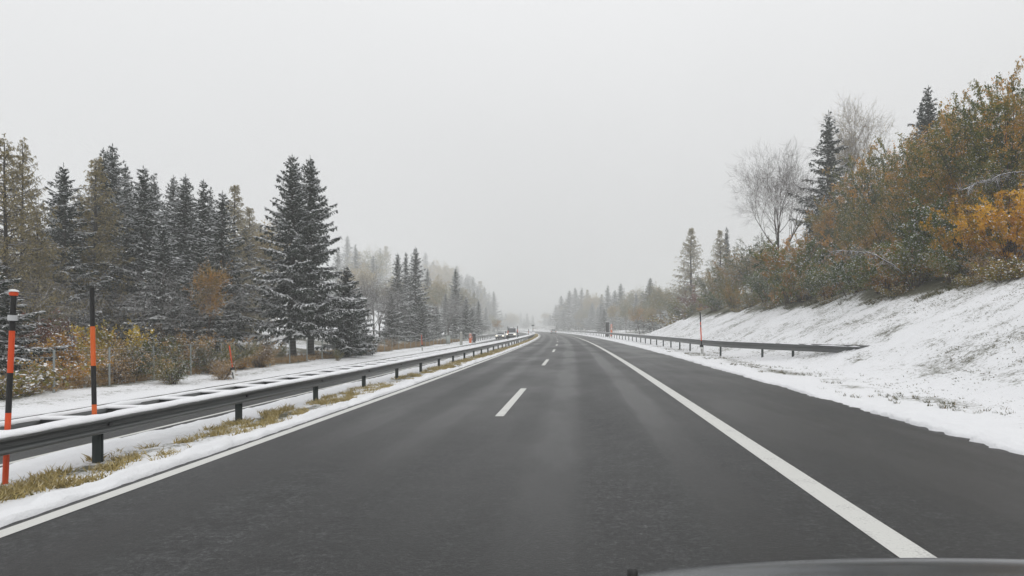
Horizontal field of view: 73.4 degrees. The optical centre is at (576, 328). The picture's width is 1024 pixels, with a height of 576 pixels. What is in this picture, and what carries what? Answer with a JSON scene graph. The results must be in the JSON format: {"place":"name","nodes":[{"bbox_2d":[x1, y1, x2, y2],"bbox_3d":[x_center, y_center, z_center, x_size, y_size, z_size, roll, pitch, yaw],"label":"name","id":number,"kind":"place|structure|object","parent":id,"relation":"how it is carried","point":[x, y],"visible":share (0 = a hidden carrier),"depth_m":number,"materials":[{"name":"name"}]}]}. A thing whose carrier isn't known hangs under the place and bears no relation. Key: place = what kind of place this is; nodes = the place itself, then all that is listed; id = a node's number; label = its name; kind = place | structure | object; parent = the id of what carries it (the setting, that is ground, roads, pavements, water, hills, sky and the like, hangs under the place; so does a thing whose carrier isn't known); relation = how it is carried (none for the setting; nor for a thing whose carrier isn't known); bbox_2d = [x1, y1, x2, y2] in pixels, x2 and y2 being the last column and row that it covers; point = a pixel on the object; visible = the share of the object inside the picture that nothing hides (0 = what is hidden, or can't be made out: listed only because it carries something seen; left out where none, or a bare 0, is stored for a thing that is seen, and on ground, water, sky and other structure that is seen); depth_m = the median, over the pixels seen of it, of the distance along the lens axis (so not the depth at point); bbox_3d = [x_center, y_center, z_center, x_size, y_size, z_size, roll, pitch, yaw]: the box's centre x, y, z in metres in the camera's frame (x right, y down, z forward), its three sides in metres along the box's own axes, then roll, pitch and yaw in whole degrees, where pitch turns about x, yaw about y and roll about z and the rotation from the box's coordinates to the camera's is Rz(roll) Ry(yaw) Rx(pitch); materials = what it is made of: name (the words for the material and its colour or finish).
{"place":"outdoors","nodes":[
{"label":"outdoors","id":0,"kind":"place"},
{"bbox_2d":[0,330,527,467],"bbox_3d":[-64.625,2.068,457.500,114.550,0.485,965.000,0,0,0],"label":"opposite road","id":1,"kind":"structure","parent":0,"point":[49,449],"depth_m":15.02,"materials":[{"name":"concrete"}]},
{"bbox_2d":[0,330,1023,575],"bbox_3d":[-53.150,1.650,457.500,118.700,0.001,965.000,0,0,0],"label":"road","id":2,"kind":"structure","parent":0,"point":[582,458],"depth_m":7.01,"materials":[{"name":"asphalt"}]},
{"bbox_2d":[0,331,936,557],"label":"road markings","id":3,"kind":"object","parent":2,"relation":"on","point":[892,541],"visible":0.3,"depth_m":7.66,"materials":[{"name":"white paint"}]},
{"bbox_2d":[623,558,1023,575],"bbox_3d":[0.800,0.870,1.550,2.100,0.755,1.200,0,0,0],"label":"car","id":4,"kind":"object","parent":2,"relation":"on","point":[920,567],"visible":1,"depth_m":1.46,"materials":[{"name":"grey paint"}]},
{"bbox_2d":[0,248,1023,527],"bbox_3d":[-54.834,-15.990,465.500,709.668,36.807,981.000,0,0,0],"label":"ground","id":5,"kind":"structure","parent":0,"point":[906,350],"depth_m":21.75,"materials":[{"name":"snow"}]},
{"bbox_2d":[2,289,18,484],"bbox_3d":[-6.148,0.671,7.400,0.100,2.200,0.100,3,0,0],"label":"snow pole","id":6,"kind":"object","parent":5,"relation":"on","point":[12,317],"visible":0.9,"depth_m":7.38,"materials":[{"name":"orange plastic"}]},
{"bbox_2d":[0,260,73,373],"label":"spruce tree","id":7,"kind":"object","parent":5,"relation":"on","point":[4,322],"visible":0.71,"depth_m":27.28,"materials":[{"name":"green plant"}]},
{"bbox_2d":[0,137,87,329],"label":"larch tree","id":8,"kind":"object","parent":5,"relation":"on","point":[31,181],"visible":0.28,"depth_m":37.03,"materials":[{"name":"green plant"}]},
{"bbox_2d":[0,133,88,346],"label":"larch tree","id":9,"kind":"object","parent":5,"relation":"on","point":[6,241],"visible":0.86,"depth_m":32.99,"materials":[{"name":"green plant"}]},
{"bbox_2d":[0,310,89,367],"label":"rust shrub","id":10,"kind":"object","parent":5,"relation":"on","point":[45,334],"visible":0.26,"depth_m":29.78,"materials":[{"name":"brown plant"}]},
{"bbox_2d":[9,208,83,339],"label":"larch tree","id":11,"kind":"object","parent":5,"relation":"on","point":[43,270],"visible":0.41,"depth_m":34.99,"materials":[{"name":"green plant"}]},
{"bbox_2d":[0,357,103,398],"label":"scrub","id":12,"kind":"object","parent":5,"relation":"on","point":[21,383],"visible":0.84,"depth_m":21.94,"materials":[{"name":"brown plant"}]},
{"bbox_2d":[1,254,112,339],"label":"bare sapling","id":13,"kind":"object","parent":5,"relation":"on","point":[56,293],"visible":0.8,"depth_m":31.19,"materials":[{"name":"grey plant"}]},
{"bbox_2d":[16,162,112,335],"bbox_3d":[-30.951,-4.548,41.011,5.232,10.914,5.988,0,0,-40],"label":"spruce tree","id":14,"kind":"object","parent":5,"relation":"on","point":[63,232],"visible":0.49,"depth_m":40.82,"materials":[{"name":"green plant"}]},
{"bbox_2d":[15,352,113,386],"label":"golden shrub","id":15,"kind":"object","parent":5,"relation":"on","point":[79,373],"visible":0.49,"depth_m":24.26,"materials":[{"name":"yellow plant"}]},
{"bbox_2d":[17,325,142,372],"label":"golden shrub","id":16,"kind":"object","parent":5,"relation":"on","point":[73,358],"visible":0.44,"depth_m":28.93,"materials":[{"name":"yellow plant"}]},
{"bbox_2d":[89,287,96,414],"bbox_3d":[-6.189,0.635,8.750,0.056,2.330,0.056,-1,0,0],"label":"snow pole","id":17,"kind":"object","parent":5,"relation":"on","point":[93,349],"visible":0.8,"depth_m":8.73,"materials":[{"name":"black plastic"}]},
{"bbox_2d":[68,147,131,319],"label":"spruce tree","id":18,"kind":"object","parent":5,"relation":"on","point":[103,163],"visible":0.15,"depth_m":46.89,"materials":[{"name":"green plant"}]},
{"bbox_2d":[46,156,158,335],"bbox_3d":[-29.682,-4.923,42.772,7.344,11.993,7.142,0,0,38],"label":"larch tree","id":19,"kind":"object","parent":5,"relation":"on","point":[101,215],"visible":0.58,"depth_m":42.74,"materials":[{"name":"green plant"}]},
{"bbox_2d":[55,143,156,330],"bbox_3d":[-32.950,-6.065,47.947,8.132,14.092,8.110,0,0,0],"label":"spruce tree","id":20,"kind":"object","parent":5,"relation":"on","point":[113,173],"visible":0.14,"depth_m":47.92,"materials":[{"name":"green plant"}]},
{"bbox_2d":[66,319,157,377],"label":"yellow shrub","id":21,"kind":"object","parent":5,"relation":"on","point":[101,343],"visible":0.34,"depth_m":28.47,"materials":[{"name":"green plant"}]},
{"bbox_2d":[76,335,148,383],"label":"brown shrub","id":22,"kind":"object","parent":5,"relation":"on","point":[122,369],"visible":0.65,"depth_m":26.78,"materials":[{"name":"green plant"}]},
{"bbox_2d":[89,233,151,341],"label":"spruce tree","id":23,"kind":"object","parent":5,"relation":"on","point":[125,243],"visible":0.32,"depth_m":43.73,"materials":[{"name":"green plant"}]},
{"bbox_2d":[73,166,194,341],"bbox_3d":[-28.281,-4.699,45.096,7.441,12.250,7.421,0,0,-10],"label":"spruce tree","id":24,"kind":"object","parent":5,"relation":"on","point":[144,221],"visible":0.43,"depth_m":44.53,"materials":[{"name":"green plant"}]},
{"bbox_2d":[96,330,177,379],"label":"brown shrub","id":25,"kind":"object","parent":5,"relation":"on","point":[140,366],"visible":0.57,"depth_m":28.39,"materials":[{"name":"orange plant"}]},
{"bbox_2d":[110,224,202,351],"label":"spruce tree","id":26,"kind":"object","parent":5,"relation":"on","point":[162,250],"visible":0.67,"depth_m":42.60,"materials":[{"name":"green plant"}]},
{"bbox_2d":[141,354,202,384],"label":"brown shrub","id":27,"kind":"object","parent":5,"relation":"on","point":[174,376],"visible":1,"depth_m":27.32,"materials":[{"name":"orange plant"}]},
{"bbox_2d":[152,175,193,269],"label":"spruce tree","id":28,"kind":"object","parent":5,"relation":"on","point":[171,196],"visible":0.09,"depth_m":53.81,"materials":[{"name":"green plant"}]},
{"bbox_2d":[155,173,206,333],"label":"spruce tree","id":29,"kind":"object","parent":5,"relation":"on","point":[184,205],"visible":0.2,"depth_m":51.63,"materials":[{"name":"green plant"}]},
{"bbox_2d":[152,320,224,371],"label":"brown shrub","id":30,"kind":"object","parent":5,"relation":"on","point":[187,351],"visible":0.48,"depth_m":32.74,"materials":[{"name":"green plant"}]},
{"bbox_2d":[110,251,267,337],"bbox_3d":[-23.475,-1.601,40.590,7.846,6.910,7.197,0,0,22],"label":"bare sapling","id":31,"kind":"object","parent":5,"relation":"on","point":[162,288],"visible":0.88,"depth_m":40.20,"materials":[{"name":"grey plant"}]},
{"bbox_2d":[158,179,244,333],"bbox_3d":[-27.586,-4.787,49.891,5.846,12.441,5.490,0,0,30],"label":"spruce tree","id":32,"kind":"object","parent":5,"relation":"on","point":[203,225],"visible":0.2,"depth_m":49.80,"materials":[{"name":"green plant"}]},
{"bbox_2d":[169,237,237,346],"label":"spruce tree","id":33,"kind":"object","parent":5,"relation":"on","point":[200,258],"visible":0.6,"depth_m":43.79,"materials":[{"name":"green plant"}]},
{"bbox_2d":[180,257,233,352],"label":"autumn tree","id":34,"kind":"object","parent":5,"relation":"on","point":[203,280],"visible":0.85,"depth_m":40.23,"materials":[{"name":"brown plant"}]},
{"bbox_2d":[191,339,239,373],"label":"brown shrub","id":35,"kind":"object","parent":5,"relation":"on","point":[223,357],"visible":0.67,"depth_m":32.75,"materials":[{"name":"orange plant"}]},
{"bbox_2d":[182,190,263,351],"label":"spruce tree","id":36,"kind":"object","parent":5,"relation":"on","point":[221,220],"visible":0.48,"depth_m":46.88,"materials":[{"name":"green plant"}]},
{"bbox_2d":[204,355,241,379],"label":"brown shrub","id":37,"kind":"object","parent":5,"relation":"on","point":[218,372],"visible":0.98,"depth_m":29.82,"materials":[{"name":"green plant"}]},
{"bbox_2d":[1,338,459,396],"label":"undergrowth","id":38,"kind":"object","parent":5,"relation":"on","point":[101,380],"visible":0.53,"depth_m":37.99,"materials":[{"name":"plant"}]},
{"bbox_2d":[216,336,262,369],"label":"brown shrub","id":39,"kind":"object","parent":5,"relation":"on","point":[244,357],"visible":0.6,"depth_m":35.90,"materials":[{"name":"orange plant"}]},
{"bbox_2d":[216,185,277,323],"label":"larch tree","id":40,"kind":"object","parent":5,"relation":"on","point":[236,190],"visible":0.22,"depth_m":61.94,"materials":[{"name":"green plant"}]},
{"bbox_2d":[0,331,500,394],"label":"wire fence","id":41,"kind":"object","parent":5,"relation":"on","point":[110,358],"visible":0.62,"depth_m":31.22,"materials":[{"name":"metal"}]},
{"bbox_2d":[0,346,510,502],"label":"grass","id":42,"kind":"structure","parent":5,"relation":"on","point":[42,481],"depth_m":9.57,"materials":[{"name":"plant"}]},
{"bbox_2d":[235,335,282,367],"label":"brown shrub","id":43,"kind":"object","parent":5,"relation":"on","point":[264,357],"visible":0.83,"depth_m":37.99,"materials":[{"name":"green plant"}]},
{"bbox_2d":[235,207,287,333],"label":"larch tree","id":44,"kind":"object","parent":5,"relation":"on","point":[251,227],"visible":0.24,"depth_m":65.92,"materials":[{"name":"green plant"}]},
{"bbox_2d":[0,331,534,462],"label":"median guardrail","id":45,"kind":"object","parent":5,"relation":"on","point":[31,432],"visible":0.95,"depth_m":10.25,"materials":[{"name":"metal"}]},
{"bbox_2d":[244,155,348,356],"bbox_3d":[-20.054,-5.003,47.840,6.908,14.922,6.822,0,0,32],"label":"spruce tree","id":46,"kind":"object","parent":5,"relation":"on","point":[296,246],"visible":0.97,"depth_m":47.53,"materials":[{"name":"green plant"}]},
{"bbox_2d":[256,159,366,355],"bbox_3d":[-18.969,-5.090,49.881,7.358,15.184,6.691,0,0,5],"label":"spruce tree","id":47,"kind":"object","parent":5,"relation":"on","point":[311,181],"visible":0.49,"depth_m":49.13,"materials":[{"name":"green plant"}]},
{"bbox_2d":[315,266,377,356],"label":"spruce tree","id":48,"kind":"object","parent":5,"relation":"on","point":[346,335],"visible":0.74,"depth_m":51.69,"materials":[{"name":"green plant"}]},
{"bbox_2d":[348,290,380,355],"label":"spruce tree","id":49,"kind":"object","parent":5,"relation":"on","point":[367,330],"visible":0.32,"depth_m":55.87,"materials":[{"name":"green plant"}]},
{"bbox_2d":[340,246,389,278],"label":"broadleaved tree","id":50,"kind":"object","parent":5,"relation":"on","point":[379,258],"visible":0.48,"depth_m":310.66,"materials":[{"name":"grey plant"}]},
{"bbox_2d":[351,259,413,337],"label":"bare tree","id":51,"kind":"object","parent":5,"relation":"on","point":[371,291],"visible":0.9,"depth_m":75.64,"materials":[{"name":"grey plant"}]},
{"bbox_2d":[372,293,410,341],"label":"spruce tree","id":52,"kind":"object","parent":5,"relation":"on","point":[387,330],"visible":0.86,"depth_m":87.68,"materials":[{"name":"green plant"}]},
{"bbox_2d":[376,253,419,341],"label":"spruce tree","id":53,"kind":"object","parent":5,"relation":"on","point":[404,325],"visible":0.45,"depth_m":97.80,"materials":[{"name":"green plant"}]},
{"bbox_2d":[399,246,440,340],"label":"spruce tree","id":54,"kind":"object","parent":5,"relation":"on","point":[414,277],"visible":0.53,"depth_m":103.75,"materials":[{"name":"green plant"}]},
{"bbox_2d":[408,299,433,341],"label":"spruce tree","id":55,"kind":"object","parent":5,"relation":"on","point":[421,329],"visible":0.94,"depth_m":97.74,"materials":[{"name":"green plant"}]},
{"bbox_2d":[424,259,460,312],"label":"golden tree","id":56,"kind":"object","parent":5,"relation":"on","point":[443,273],"visible":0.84,"depth_m":426.36,"materials":[{"name":"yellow plant"}]},
{"bbox_2d":[441,269,467,337],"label":"spruce tree","id":57,"kind":"object","parent":5,"relation":"on","point":[455,325],"visible":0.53,"depth_m":141.63,"materials":[{"name":"green plant"}]},
{"bbox_2d":[453,297,480,338],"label":"spruce tree","id":58,"kind":"object","parent":5,"relation":"on","point":[465,322],"visible":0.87,"depth_m":137.70,"materials":[{"name":"green plant"}]},
{"bbox_2d":[657,228,708,322],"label":"larch tree","id":59,"kind":"object","parent":5,"relation":"on","point":[692,255],"visible":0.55,"depth_m":127.76,"materials":[{"name":"green plant"}]},
{"bbox_2d":[692,265,733,308],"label":"olive shrub","id":60,"kind":"object","parent":5,"relation":"on","point":[711,286],"visible":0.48,"depth_m":99.17,"materials":[{"name":"green plant"}]},
{"bbox_2d":[557,330,869,357],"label":"roadside guardrail","id":61,"kind":"object","parent":5,"relation":"on","point":[792,347],"visible":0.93,"depth_m":36.04,"materials":[{"name":"metal"}]},
{"bbox_2d":[706,247,758,295],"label":"olive shrub","id":62,"kind":"object","parent":5,"relation":"on","point":[719,271],"visible":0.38,"depth_m":93.55,"materials":[{"name":"green plant"}]},
{"bbox_2d":[723,242,765,291],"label":"olive shrub","id":63,"kind":"object","parent":5,"relation":"on","point":[741,269],"visible":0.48,"depth_m":88.69,"materials":[{"name":"green plant"}]},
{"bbox_2d":[742,270,787,305],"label":"green shrub","id":64,"kind":"object","parent":5,"relation":"on","point":[757,286],"visible":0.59,"depth_m":59.62,"materials":[{"name":"green plant"}]},
{"bbox_2d":[736,234,796,287],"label":"olive shrub","id":65,"kind":"object","parent":5,"relation":"on","point":[752,258],"visible":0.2,"depth_m":81.50,"materials":[{"name":"green plant"}]},
{"bbox_2d":[723,134,854,270],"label":"bare tree","id":66,"kind":"object","parent":5,"relation":"on","point":[794,185],"visible":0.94,"depth_m":70.89,"materials":[{"name":"grey plant"}]},
{"bbox_2d":[747,236,843,304],"bbox_3d":[16.973,-4.544,53.376,7.398,5.439,7.196,0,0,-33],"label":"green shrub","id":67,"kind":"object","parent":5,"relation":"on","point":[779,256],"visible":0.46,"depth_m":52.54,"materials":[{"name":"green plant"}]},
{"bbox_2d":[772,265,832,302],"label":"green shrub","id":68,"kind":"object","parent":5,"relation":"on","point":[803,292],"visible":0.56,"depth_m":50.74,"materials":[{"name":"green plant"}]},
{"bbox_2d":[788,110,853,254],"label":"spruce tree","id":69,"kind":"object","parent":5,"relation":"on","point":[829,152],"visible":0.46,"depth_m":69.72,"materials":[{"name":"green plant"}]},
{"bbox_2d":[793,261,852,299],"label":"green shrub","id":70,"kind":"object","parent":5,"relation":"on","point":[818,283],"visible":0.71,"depth_m":46.23,"materials":[{"name":"green plant"}]},
{"bbox_2d":[797,195,853,268],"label":"orange shrub","id":71,"kind":"object","parent":5,"relation":"on","point":[827,218],"visible":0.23,"depth_m":61.32,"materials":[{"name":"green plant"}]},
{"bbox_2d":[641,275,1023,408],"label":"weeds","id":72,"kind":"object","parent":5,"relation":"on","point":[884,325],"visible":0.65,"depth_m":24.13,"materials":[{"name":"plant"}]},
{"bbox_2d":[667,345,1013,414],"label":"weeds","id":73,"kind":"object","parent":5,"relation":"on","point":[939,406],"visible":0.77,"depth_m":16.14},
{"bbox_2d":[683,263,1004,319],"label":"undergrowth","id":74,"kind":"object","parent":5,"relation":"on","point":[804,305],"visible":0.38,"depth_m":41.85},
{"bbox_2d":[809,254,879,296],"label":"green shrub","id":75,"kind":"object","parent":5,"relation":"on","point":[851,283],"visible":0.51,"depth_m":42.13,"materials":[{"name":"green plant"}]},
{"bbox_2d":[820,91,897,198],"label":"birch tree","id":76,"kind":"object","parent":5,"relation":"on","point":[846,141],"visible":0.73,"depth_m":73.52,"materials":[{"name":"grey plant"}]},
{"bbox_2d":[824,194,893,271],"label":"orange shrub","id":77,"kind":"object","parent":5,"relation":"on","point":[848,236],"visible":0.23,"depth_m":49.31,"materials":[{"name":"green plant"}]},
{"bbox_2d":[820,140,904,257],"bbox_3d":[24.100,-9.857,55.795,8.006,10.404,8.323,0,0,-17],"label":"orange shrub","id":78,"kind":"object","parent":5,"relation":"on","point":[849,197],"visible":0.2,"depth_m":55.14,"materials":[{"name":"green plant"}]},
{"bbox_2d":[830,152,908,223],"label":"orange shrub","id":79,"kind":"object","parent":5,"relation":"on","point":[839,191],"visible":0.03,"depth_m":61.00,"materials":[{"name":"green plant"}]},
{"bbox_2d":[840,238,918,293],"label":"green shrub","id":80,"kind":"object","parent":5,"relation":"on","point":[883,283],"visible":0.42,"depth_m":37.94,"materials":[{"name":"green plant"}]},
{"bbox_2d":[842,176,935,256],"bbox_3d":[20.368,-6.083,43.866,6.229,7.296,5.557,0,0,35],"label":"orange shrub","id":81,"kind":"object","parent":5,"relation":"on","point":[876,237],"visible":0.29,"depth_m":44.25,"materials":[{"name":"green plant"}]},
{"bbox_2d":[850,125,937,238],"bbox_3d":[24.541,-9.928,51.738,7.790,10.347,7.494,0,0,40],"label":"orange shrub","id":82,"kind":"object","parent":5,"relation":"on","point":[873,195],"visible":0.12,"depth_m":51.58,"materials":[{"name":"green plant"}]},
{"bbox_2d":[865,190,942,267],"bbox_3d":[20.749,-5.664,41.290,5.448,6.381,4.860,0,0,0],"label":"orange shrub","id":83,"kind":"object","parent":5,"relation":"on","point":[889,216],"visible":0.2,"depth_m":41.32,"materials":[{"name":"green plant"}]},
{"bbox_2d":[882,148,936,219],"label":"orange shrub","id":84,"kind":"object","parent":5,"relation":"on","point":[895,175],"visible":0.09,"depth_m":46.55,"materials":[{"name":"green plant"}]},
{"bbox_2d":[864,230,961,288],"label":"green shrub","id":85,"kind":"object","parent":5,"relation":"on","point":[904,266],"visible":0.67,"depth_m":34.40,"materials":[{"name":"green plant"}]},
{"bbox_2d":[893,85,940,186],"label":"spruce tree","id":86,"kind":"object","parent":5,"relation":"on","point":[929,107],"visible":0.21,"depth_m":61.84,"materials":[{"name":"green plant"}]},
{"bbox_2d":[893,216,964,273],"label":"green shrub","id":87,"kind":"object","parent":5,"relation":"on","point":[922,233],"visible":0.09,"depth_m":35.79,"materials":[{"name":"green plant"}]},
{"bbox_2d":[881,110,991,247],"bbox_3d":[22.349,-7.686,40.517,7.329,10.100,6.538,0,0,-39],"label":"orange shrub","id":88,"kind":"object","parent":5,"relation":"on","point":[918,185],"visible":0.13,"depth_m":39.99,"materials":[{"name":"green plant"}]},
{"bbox_2d":[876,106,1011,209],"bbox_3d":[25.348,-9.229,45.587,9.897,10.538,8.829,0,0,15],"label":"orange shrub","id":89,"kind":"object","parent":5,"relation":"on","point":[901,159],"visible":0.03,"depth_m":46.85,"materials":[{"name":"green plant"}]},
{"bbox_2d":[920,241,990,282],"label":"green shrub","id":90,"kind":"object","parent":5,"relation":"on","point":[946,267],"visible":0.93,"depth_m":30.86,"materials":[{"name":"green plant"}]},
{"bbox_2d":[895,79,1023,198],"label":"orange shrub","id":91,"kind":"object","parent":5,"relation":"on","point":[925,144],"visible":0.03,"depth_m":44.25,"materials":[{"name":"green plant"}]},
{"bbox_2d":[904,87,1018,222],"bbox_3d":[22.262,-8.431,38.047,6.905,9.535,7.178,0,0,18],"label":"orange shrub","id":92,"kind":"object","parent":5,"relation":"on","point":[934,185],"visible":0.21,"depth_m":37.21,"materials":[{"name":"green plant"}]},
{"bbox_2d":[902,181,1023,263],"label":"green shrub","id":93,"kind":"object","parent":5,"relation":"on","point":[912,223],"visible":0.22,"depth_m":35.45,"materials":[{"name":"green plant"}]},
{"bbox_2d":[909,72,1022,199],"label":"orange shrub","id":94,"kind":"object","parent":5,"relation":"on","point":[987,87],"visible":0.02,"depth_m":39.88,"materials":[{"name":"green plant"}]},
{"bbox_2d":[918,91,1023,216],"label":"orange shrub","id":95,"kind":"object","parent":5,"relation":"on","point":[948,165],"visible":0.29,"depth_m":36.36,"materials":[{"name":"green plant"}]},
{"bbox_2d":[918,199,1023,275],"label":"bright shrub","id":96,"kind":"object","parent":5,"relation":"on","point":[949,248],"visible":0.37,"depth_m":31.68,"materials":[{"name":"orange plant"}]},
{"bbox_2d":[935,56,1023,245],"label":"orange shrub","id":97,"kind":"object","parent":5,"relation":"on","point":[1007,101],"visible":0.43,"depth_m":33.49,"materials":[{"name":"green plant"}]},
{"bbox_2d":[936,179,1023,262],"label":"bright shrub","id":98,"kind":"object","parent":5,"relation":"on","point":[1017,222],"visible":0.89,"depth_m":29.64,"materials":[{"name":"orange plant"}]},
{"bbox_2d":[942,152,1023,260],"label":"orange shrub","id":99,"kind":"object","parent":5,"relation":"on","point":[989,198],"visible":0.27,"depth_m":31.20,"materials":[{"name":"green plant"}]},
{"bbox_2d":[953,108,1023,209],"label":"orange shrub","id":100,"kind":"object","parent":5,"relation":"on","point":[971,156],"visible":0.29,"depth_m":33.60,"materials":[{"name":"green plant"}]},
{"bbox_2d":[967,256,1023,283],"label":"scrub","id":101,"kind":"object","parent":5,"relation":"on","point":[988,273],"visible":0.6,"depth_m":26.07,"materials":[{"name":"green plant"}]},
{"bbox_2d":[985,254,1023,280],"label":"scrub","id":102,"kind":"object","parent":5,"relation":"on","point":[1014,271],"visible":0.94,"depth_m":25.01,"materials":[{"name":"green plant"}]},
{"bbox_2d":[0,0,1023,328],"label":"sky","id":103,"kind":"structure","parent":0,"point":[541,151],"materials":[{"name":"grey"}]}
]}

